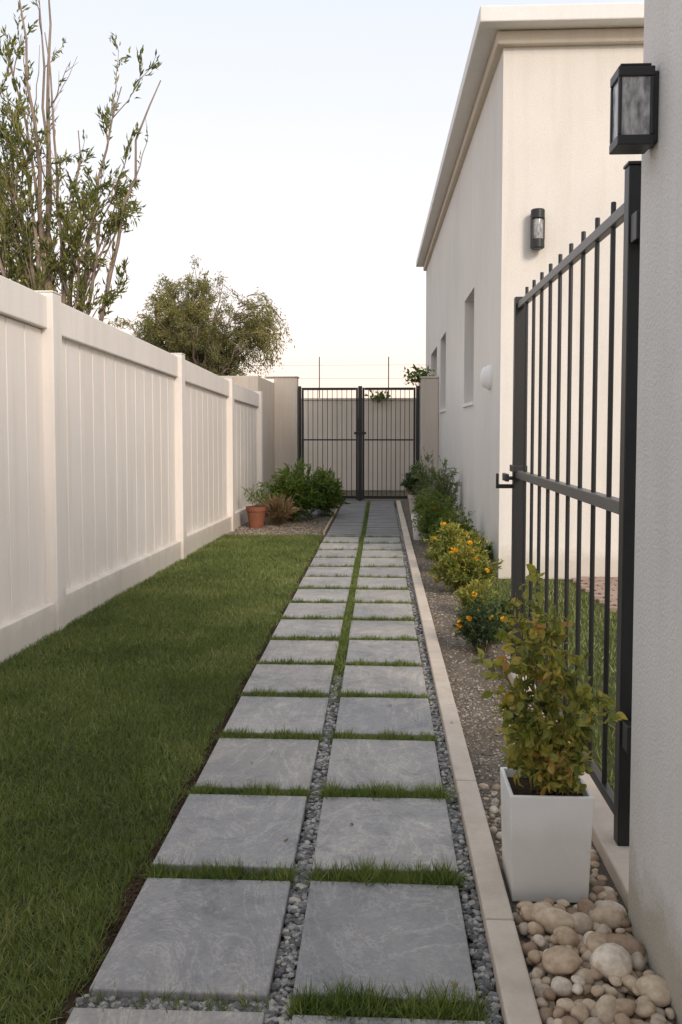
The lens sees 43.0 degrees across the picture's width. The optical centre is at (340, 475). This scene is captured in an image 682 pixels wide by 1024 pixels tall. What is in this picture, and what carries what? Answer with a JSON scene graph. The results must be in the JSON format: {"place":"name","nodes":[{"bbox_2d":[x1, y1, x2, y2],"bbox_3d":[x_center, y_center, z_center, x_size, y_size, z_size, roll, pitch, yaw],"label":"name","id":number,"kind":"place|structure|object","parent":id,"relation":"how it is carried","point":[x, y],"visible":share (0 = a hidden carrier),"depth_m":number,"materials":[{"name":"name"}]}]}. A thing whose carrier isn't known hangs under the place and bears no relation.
{"place":"outdoors","nodes":[
{"label":"outdoors","id":0,"kind":"place"},
{"bbox_2d":[0,533,323,1023],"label":"lawn","id":1,"kind":"structure","parent":0,"point":[113,710],"depth_m":4.10,"materials":[{"name":"green plant"}]},
{"bbox_2d":[52,501,503,1023],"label":"stepping stone path","id":2,"kind":"structure","parent":0,"point":[374,931],"depth_m":2.91,"materials":[{"name":"stone"}]},
{"bbox_2d":[226,490,411,535],"bbox_3d":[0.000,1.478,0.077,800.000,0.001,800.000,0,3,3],"label":"ground","id":3,"kind":"structure","parent":0,"point":[383,493],"depth_m":19.89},
{"bbox_2d":[0,0,161,324],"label":"willow tree","id":4,"kind":"object","parent":3,"relation":"on","point":[26,271],"visible":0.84,"depth_m":10.86,"materials":[{"name":"green plant"}]},
{"bbox_2d":[0,275,262,662],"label":"vinyl privacy fence","id":5,"kind":"object","parent":3,"relation":"on","point":[127,460],"visible":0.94,"depth_m":7.16,"materials":[{"name":"white plastic"}]},
{"bbox_2d":[109,255,294,376],"bbox_3d":[-3.449,-2.647,22.131,4.620,5.890,3.821,0,3,3],"label":"olive tree","id":6,"kind":"object","parent":3,"relation":"on","point":[188,321],"visible":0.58,"depth_m":21.53,"materials":[{"name":"green plant"}]},
{"bbox_2d":[220,376,298,504],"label":"boundary wall","id":7,"kind":"structure","parent":3,"relation":"on","point":[280,421],"depth_m":17.45,"materials":[{"name":"paint"}]},
{"bbox_2d":[298,386,419,500],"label":"double metal gate","id":8,"kind":"structure","parent":7,"relation":"attached to","point":[359,440],"depth_m":17.46,"materials":[{"name":"black metal"}]},
{"bbox_2d":[232,516,328,535],"bbox_3d":[-0.897,0.678,14.688,1.560,0.001,5.650,0,3,3],"label":"gravel pad","id":9,"kind":"object","parent":3,"relation":"on","point":[307,528],"visible":0.2,"depth_m":12.73,"materials":[{"name":"grey gravel"}]},
{"bbox_2d":[242,483,272,528],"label":"terracotta potted plant","id":10,"kind":"object","parent":9,"relation":"on","point":[256,516],"visible":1,"depth_m":12.73,"materials":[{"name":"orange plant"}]},
{"bbox_2d":[258,492,302,525],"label":"ornamental grass","id":11,"kind":"object","parent":9,"relation":"on","point":[277,509],"depth_m":13.02,"materials":[{"name":"brown plant"}]},
{"bbox_2d":[257,458,330,521],"bbox_3d":[-0.746,0.220,13.677,1.196,1.032,1.076,0,3,3],"label":"leafy shrub","id":12,"kind":"object","parent":9,"relation":"on","point":[306,497],"visible":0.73,"depth_m":13.53,"materials":[{"name":"green plant"}]},
{"bbox_2d":[307,465,350,516],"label":"leafy shrub","id":13,"kind":"object","parent":9,"relation":"on","point":[331,492],"visible":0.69,"depth_m":14.21,"materials":[{"name":"green plant"}]},
{"bbox_2d":[301,398,415,490],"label":"boundary wall","id":14,"kind":"structure","parent":3,"relation":"on","point":[339,430],"depth_m":20.99,"materials":[{"name":"paint"}]},
{"bbox_2d":[197,357,388,397],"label":"electric fence wires","id":15,"kind":"object","parent":14,"relation":"on","point":[319,378],"visible":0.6,"depth_m":21.08,"materials":[{"name":"metal"}]},
{"bbox_2d":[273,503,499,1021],"bbox_3d":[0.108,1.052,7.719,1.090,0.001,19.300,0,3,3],"label":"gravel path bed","id":16,"kind":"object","parent":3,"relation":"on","point":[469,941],"visible":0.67,"depth_m":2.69,"materials":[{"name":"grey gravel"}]},
{"bbox_2d":[420,376,438,493],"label":"gate pillar","id":17,"kind":"structure","parent":3,"relation":"on","point":[429,414],"depth_m":17.36,"materials":[{"name":"paint"}]},
{"bbox_2d":[364,364,434,402],"bbox_3d":[1.195,-2.000,19.166,0.736,0.691,4.046,-1,3,-13],"label":"climbing vine","id":18,"kind":"object","parent":17,"relation":"attached to","point":[423,372],"visible":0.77,"depth_m":17.45,"materials":[{"name":"green plant"}]},
{"bbox_2d":[401,502,494,577],"bbox_3d":[1.358,0.767,12.964,0.755,0.001,8.990,0,3,3],"label":"planting bed","id":19,"kind":"object","parent":3,"relation":"on","point":[405,507],"visible":0.2,"depth_m":10.57,"materials":[{"name":"grey gravel"}]},
{"bbox_2d":[400,464,429,513],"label":"potted topiary","id":20,"kind":"object","parent":19,"relation":"on","point":[407,482],"visible":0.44,"depth_m":14.81,"materials":[{"name":"plant"}]},
{"bbox_2d":[411,493,429,539],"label":"potted plant","id":21,"kind":"object","parent":19,"relation":"on","point":[416,532],"visible":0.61,"depth_m":11.36,"materials":[{"name":"green plant"}]},
{"bbox_2d":[409,447,451,504],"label":"lavender plant","id":22,"kind":"object","parent":19,"relation":"on","point":[423,483],"visible":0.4,"depth_m":14.13,"materials":[{"name":"green plant"}]},
{"bbox_2d":[409,490,462,544],"bbox_3d":[1.219,0.532,10.895,0.727,0.736,0.686,0,3,3],"label":"green shrub","id":23,"kind":"object","parent":19,"relation":"on","point":[432,516],"visible":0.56,"depth_m":10.88,"materials":[{"name":"green plant"}]},
{"bbox_2d":[413,455,461,519],"bbox_3d":[1.372,0.253,12.346,0.776,1.104,0.728,0,3,3],"label":"lavender plant","id":24,"kind":"object","parent":19,"relation":"on","point":[443,487],"visible":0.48,"depth_m":12.30,"materials":[{"name":"green plant"}]},
{"bbox_2d":[419,502,475,546],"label":"green shrub","id":25,"kind":"object","parent":19,"relation":"on","point":[463,525],"visible":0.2,"depth_m":9.76,"materials":[{"name":"green plant"}]},
{"bbox_2d":[423,519,495,568],"bbox_3d":[1.186,0.717,8.657,0.710,0.565,0.659,2,4,36],"label":"flowering shrub","id":26,"kind":"object","parent":19,"relation":"on","point":[450,529],"visible":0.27,"depth_m":8.62,"materials":[{"name":"green plant"}]},
{"bbox_2d":[469,530,493,562],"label":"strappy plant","id":27,"kind":"object","parent":19,"relation":"on","point":[488,547],"visible":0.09,"depth_m":8.92,"materials":[{"name":"green plant"}]},
{"bbox_2d":[396,500,541,1023],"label":"garden curb","id":28,"kind":"structure","parent":3,"relation":"on","point":[515,992],"depth_m":2.87,"materials":[{"name":"concrete"}]},
{"bbox_2d":[421,577,666,1018],"bbox_3d":[0.806,1.275,3.268,0.545,0.001,10.460,0,3,3],"label":"planting bed","id":29,"kind":"object","parent":3,"relation":"on","point":[602,869],"depth_m":4.60,"materials":[{"name":"grey gravel"}]},
{"bbox_2d":[251,605,512,984],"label":"fallen leaves","id":30,"kind":"object","parent":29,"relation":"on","point":[453,982],"visible":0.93,"depth_m":2.99,"materials":[{"name":"brown plant"}]},
{"bbox_2d":[226,513,594,854],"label":"bed gravel","id":31,"kind":"structure","parent":29,"relation":"on","point":[478,688],"depth_m":4.99,"materials":[{"name":"grey gravel"}]},
{"bbox_2d":[427,531,502,592],"bbox_3d":[1.083,0.765,7.720,0.710,0.567,0.611,-2,4,-32],"label":"flowering shrub","id":32,"kind":"object","parent":29,"relation":"on","point":[461,568],"visible":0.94,"depth_m":7.59,"materials":[{"name":"green plant"}]},
{"bbox_2d":[449,590,508,652],"bbox_3d":[0.899,0.940,5.620,0.414,0.436,0.377,3,4,42],"label":"marigold plant","id":33,"kind":"object","parent":29,"relation":"on","point":[480,626],"visible":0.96,"depth_m":5.57,"materials":[{"name":"green plant"}]},
{"bbox_2d":[453,576,506,611],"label":"flowering shrub","id":34,"kind":"object","parent":29,"relation":"on","point":[466,594],"visible":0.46,"depth_m":6.67,"materials":[{"name":"green plant"}]},
{"bbox_2d":[477,586,528,632],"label":"green shrub","id":35,"kind":"object","parent":29,"relation":"on","point":[499,604],"visible":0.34,"depth_m":5.90,"materials":[{"name":"green plant"}]},
{"bbox_2d":[471,564,627,902],"bbox_3d":[0.646,0.787,2.734,0.404,1.018,0.349,-2,3,-30],"label":"potted shrub","id":36,"kind":"object","parent":29,"relation":"on","point":[547,800],"visible":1,"depth_m":2.65,"materials":[{"name":"green plant"}]},
{"bbox_2d":[504,657,628,909],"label":"gate plinth","id":37,"kind":"structure","parent":29,"relation":"on","point":[614,856],"depth_m":2.94,"materials":[{"name":"concrete"}]},
{"bbox_2d":[496,161,640,845],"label":"metal side gate","id":38,"kind":"structure","parent":29,"relation":"on","point":[627,212],"depth_m":3.32,"materials":[{"name":"black metal"}]},
{"bbox_2d":[478,783,674,1023],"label":"river pebbles","id":39,"kind":"object","parent":29,"relation":"on","point":[578,961],"visible":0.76,"depth_m":2.26,"materials":[{"name":"beige stone"}]},
{"bbox_2d":[628,0,681,1023],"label":"stucco garden wall","id":40,"kind":"structure","parent":3,"relation":"on","point":[655,883],"depth_m":2.22,"materials":[{"name":"white paint"}]},
{"bbox_2d":[609,63,658,154],"bbox_3d":[0.771,-0.963,2.280,0.106,0.208,0.086,0,3,3],"label":"wall lantern","id":41,"kind":"object","parent":40,"relation":"attached to","point":[634,93],"depth_m":2.24,"materials":[{"name":"black metal"}]},
{"bbox_2d":[0,0,643,397],"label":"sky","id":42,"kind":"structure","parent":0,"point":[294,149],"materials":[{"name":"white"}]},
{"bbox_2d":[426,44,643,578],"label":"walls","id":43,"kind":"structure","parent":0,"point":[541,137],"depth_m":8.36,"materials":[{"name":"paint"}]},
{"bbox_2d":[439,401,473,412],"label":"window sills","id":44,"kind":"structure","parent":43,"relation":"attached to","point":[463,405],"depth_m":11.56,"materials":[{"name":"white paint"}]},
{"bbox_2d":[480,365,491,389],"bbox_3d":[1.518,-1.028,9.098,0.110,0.260,0.170,0,3,3],"label":"oval bulkhead light","id":45,"kind":"object","parent":43,"relation":"attached to","point":[486,377],"visible":1,"depth_m":9.04,"materials":[{"name":"white glass"}]},
{"bbox_2d":[416,2,643,266],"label":"cornice fascia","id":46,"kind":"structure","parent":43,"relation":"attached to","point":[491,21],"depth_m":8.11,"materials":[{"name":"beige paint"}]},
{"bbox_2d":[423,28,643,270],"bbox_3d":[5.785,-4.713,15.059,7.990,0.600,14.270,0,3,3],"label":"cornice band","id":47,"kind":"object","parent":43,"relation":"attached to","point":[576,37],"visible":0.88,"depth_m":8.14,"materials":[{"name":"beige paint"}]},
{"bbox_2d":[530,208,544,249],"bbox_3d":[1.860,-2.328,8.202,0.132,0.370,0.141,0,3,3],"label":"wall lantern","id":48,"kind":"object","parent":43,"relation":"attached to","point":[537,234],"depth_m":8.15,"materials":[{"name":"black metal"}]},
{"bbox_2d":[481,576,616,791],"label":"lawn","id":49,"kind":"structure","parent":0,"point":[500,585],"depth_m":5.86,"materials":[{"name":"green plant"}]},
{"bbox_2d":[571,577,617,611],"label":"brick patio","id":50,"kind":"structure","parent":0,"point":[599,589],"depth_m":7.77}
]}

